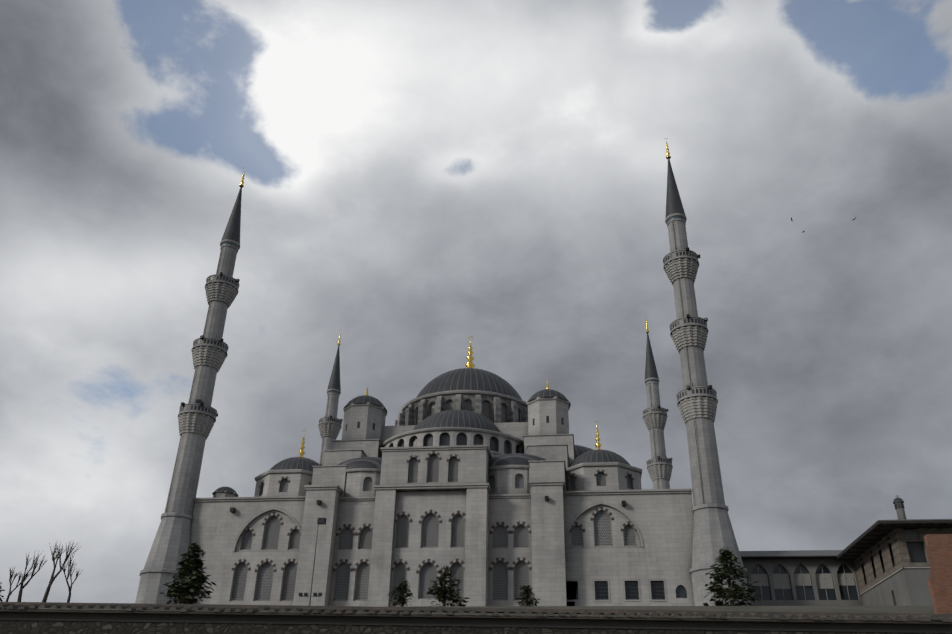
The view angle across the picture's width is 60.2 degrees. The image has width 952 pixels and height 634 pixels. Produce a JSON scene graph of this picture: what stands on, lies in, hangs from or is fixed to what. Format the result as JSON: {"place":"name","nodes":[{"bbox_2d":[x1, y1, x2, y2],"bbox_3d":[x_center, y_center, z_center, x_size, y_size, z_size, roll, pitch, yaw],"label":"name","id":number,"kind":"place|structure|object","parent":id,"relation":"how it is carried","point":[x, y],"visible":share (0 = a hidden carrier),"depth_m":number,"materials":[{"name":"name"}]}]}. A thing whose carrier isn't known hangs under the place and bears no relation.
{"place":"outdoors","nodes":[
{"label":"outdoors","id":0,"kind":"place"},
{"bbox_2d":[0,606,934,620],"bbox_3d":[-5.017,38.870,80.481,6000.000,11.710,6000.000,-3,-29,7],"label":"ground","id":1,"kind":"structure","parent":0,"point":[889,609],"depth_m":52.37,"materials":[{"name":"grey stone"}]},
{"bbox_2d":[5,567,31,601],"bbox_3d":[-36.029,21.394,64.066,1.808,3.742,1.042,12,-30,-19],"label":"bare tree","id":2,"kind":"object","parent":1,"relation":"on","point":[10,580],"visible":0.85,"depth_m":64.47,"materials":[{"name":"grey plant"}]},
{"bbox_2d":[17,551,46,601],"bbox_3d":[-34.721,20.634,63.923,1.364,5.005,1.706,-3,-29,7],"label":"bare tree","id":3,"kind":"object","parent":1,"relation":"on","point":[22,586],"visible":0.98,"depth_m":64.02,"materials":[{"name":"grey plant"}]},
{"bbox_2d":[42,540,78,601],"bbox_3d":[-32.860,20.392,64.284,2.286,5.810,2.111,9,-29,-14],"label":"bare tree","id":4,"kind":"object","parent":1,"relation":"on","point":[51,581],"visible":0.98,"depth_m":64.70,"materials":[{"name":"grey plant"}]},
{"bbox_2d":[61,555,82,602],"bbox_3d":[-31.505,20.475,62.909,1.342,4.427,2.140,1,-28,0],"label":"bare tree","id":5,"kind":"object","parent":1,"relation":"on","point":[70,573],"visible":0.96,"depth_m":63.20,"materials":[{"name":"grey plant"}]},
{"bbox_2d":[160,542,216,603],"bbox_3d":[-21.788,19.847,62.236,3.970,5.420,3.994,-3,-29,7],"label":"conifer tree","id":6,"kind":"object","parent":1,"relation":"on","point":[189,564],"visible":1,"depth_m":62.01,"materials":[{"name":"green plant"}]},
{"bbox_2d":[135,167,245,603],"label":"minaret","id":7,"kind":"object","parent":1,"relation":"on","point":[197,414],"visible":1,"depth_m":97.10,"materials":[{"name":"stone"}]},
{"bbox_2d":[298,518,325,605],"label":"floodlight mast","id":8,"kind":"object","parent":1,"relation":"on","point":[321,521],"visible":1,"depth_m":82.30,"materials":[{"name":"silver metal"}]},
{"bbox_2d":[318,329,342,465],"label":"minaret","id":9,"kind":"object","parent":1,"relation":"on","point":[330,425],"visible":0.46,"depth_m":151.73,"materials":[{"name":"stone"}]},
{"bbox_2d":[388,578,412,606],"bbox_3d":[-5.473,20.349,59.611,2.034,2.643,1.864,-3,-29,7],"label":"conifer tree","id":10,"kind":"object","parent":1,"relation":"on","point":[401,600],"visible":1,"depth_m":59.67,"materials":[{"name":"green plant"}]},
{"bbox_2d":[188,390,693,606],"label":"mosque walls","id":11,"kind":"structure","parent":1,"relation":"on","point":[419,508],"depth_m":88.47,"materials":[{"name":"grey stone"}]},
{"bbox_2d":[212,487,238,496],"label":"dome","id":12,"kind":"structure","parent":11,"relation":"on","point":[224,492],"depth_m":95.35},
{"bbox_2d":[270,430,320,471],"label":"small dome","id":13,"kind":"structure","parent":11,"relation":"on","point":[301,462],"depth_m":99.08,"materials":[{"name":"grey metal"}]},
{"bbox_2d":[341,385,386,439],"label":"domed turret","id":14,"kind":"object","parent":11,"relation":"on","point":[365,415],"visible":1,"depth_m":107.93,"materials":[{"name":"grey stone"}]},
{"bbox_2d":[312,422,574,469],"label":"mosque lead roofs","id":15,"kind":"structure","parent":11,"relation":"on","point":[497,460],"depth_m":93.84,"materials":[{"name":"grey metal"}]},
{"bbox_2d":[401,410,499,437],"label":"half dome","id":16,"kind":"structure","parent":11,"relation":"on","point":[458,418],"depth_m":105.19,"materials":[{"name":"grey metal"}]},
{"bbox_2d":[416,336,521,399],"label":"main dome","id":17,"kind":"structure","parent":11,"relation":"on","point":[469,377],"depth_m":117.20,"materials":[{"name":"grey metal"}]},
{"bbox_2d":[526,378,570,434],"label":"domed turret","id":18,"kind":"object","parent":11,"relation":"on","point":[548,408],"visible":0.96,"depth_m":104.94,"materials":[{"name":"grey stone"}]},
{"bbox_2d":[574,445,592,459],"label":"half dome","id":19,"kind":"structure","parent":11,"relation":"on","point":[579,450],"depth_m":109.02,"materials":[{"name":"grey metal"}]},
{"bbox_2d":[569,421,630,466],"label":"small dome","id":20,"kind":"structure","parent":11,"relation":"on","point":[598,454],"depth_m":94.71,"materials":[{"name":"grey metal"}]},
{"bbox_2d":[426,565,469,605],"bbox_3d":[-2.088,20.034,60.190,3.222,3.698,3.097,-3,-29,7],"label":"conifer tree","id":21,"kind":"object","parent":1,"relation":"on","point":[440,592],"visible":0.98,"depth_m":60.27,"materials":[{"name":"green plant"}]},
{"bbox_2d":[515,585,539,605],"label":"conifer tree","id":22,"kind":"object","parent":1,"relation":"on","point":[526,600],"visible":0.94,"depth_m":58.47,"materials":[{"name":"green plant"}]},
{"bbox_2d":[643,316,672,488],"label":"minaret","id":23,"kind":"object","parent":1,"relation":"on","point":[659,462],"visible":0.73,"depth_m":142.50,"materials":[{"name":"stone"}]},
{"bbox_2d":[663,138,749,605],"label":"minaret","id":24,"kind":"object","parent":1,"relation":"on","point":[697,402],"visible":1,"depth_m":90.03,"materials":[{"name":"stone"}]},
{"bbox_2d":[703,547,759,605],"bbox_3d":[17.990,18.778,58.277,4.247,4.828,4.813,-3,-29,7],"label":"conifer tree","id":25,"kind":"object","parent":1,"relation":"on","point":[727,557],"visible":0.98,"depth_m":58.11,"materials":[{"name":"green plant"}]},
{"bbox_2d":[739,550,862,605],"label":"arcade building","id":26,"kind":"structure","parent":1,"relation":"on","point":[807,578],"depth_m":85.81,"materials":[{"name":"grey stone"}]},
{"bbox_2d":[835,519,951,605],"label":"pavilion block","id":27,"kind":"structure","parent":1,"relation":"on","point":[891,562],"depth_m":74.10,"materials":[{"name":"grey stone"}]},
{"bbox_2d":[893,498,905,519],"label":"chimney","id":28,"kind":"object","parent":27,"relation":"on","point":[899,507],"visible":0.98,"depth_m":80.29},
{"bbox_2d":[924,534,951,613],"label":"brick wall","id":29,"kind":"structure","parent":1,"relation":"on","point":[939,556],"depth_m":42.14,"materials":[{"name":"red brick"}]},
{"bbox_2d":[0,602,951,633],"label":"street wall","id":30,"kind":"structure","parent":0,"point":[31,618],"depth_m":15.39,"materials":[{"name":"stone"}]},
{"bbox_2d":[0,0,951,602],"label":"sky","id":31,"kind":"structure","parent":0,"point":[422,178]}
]}

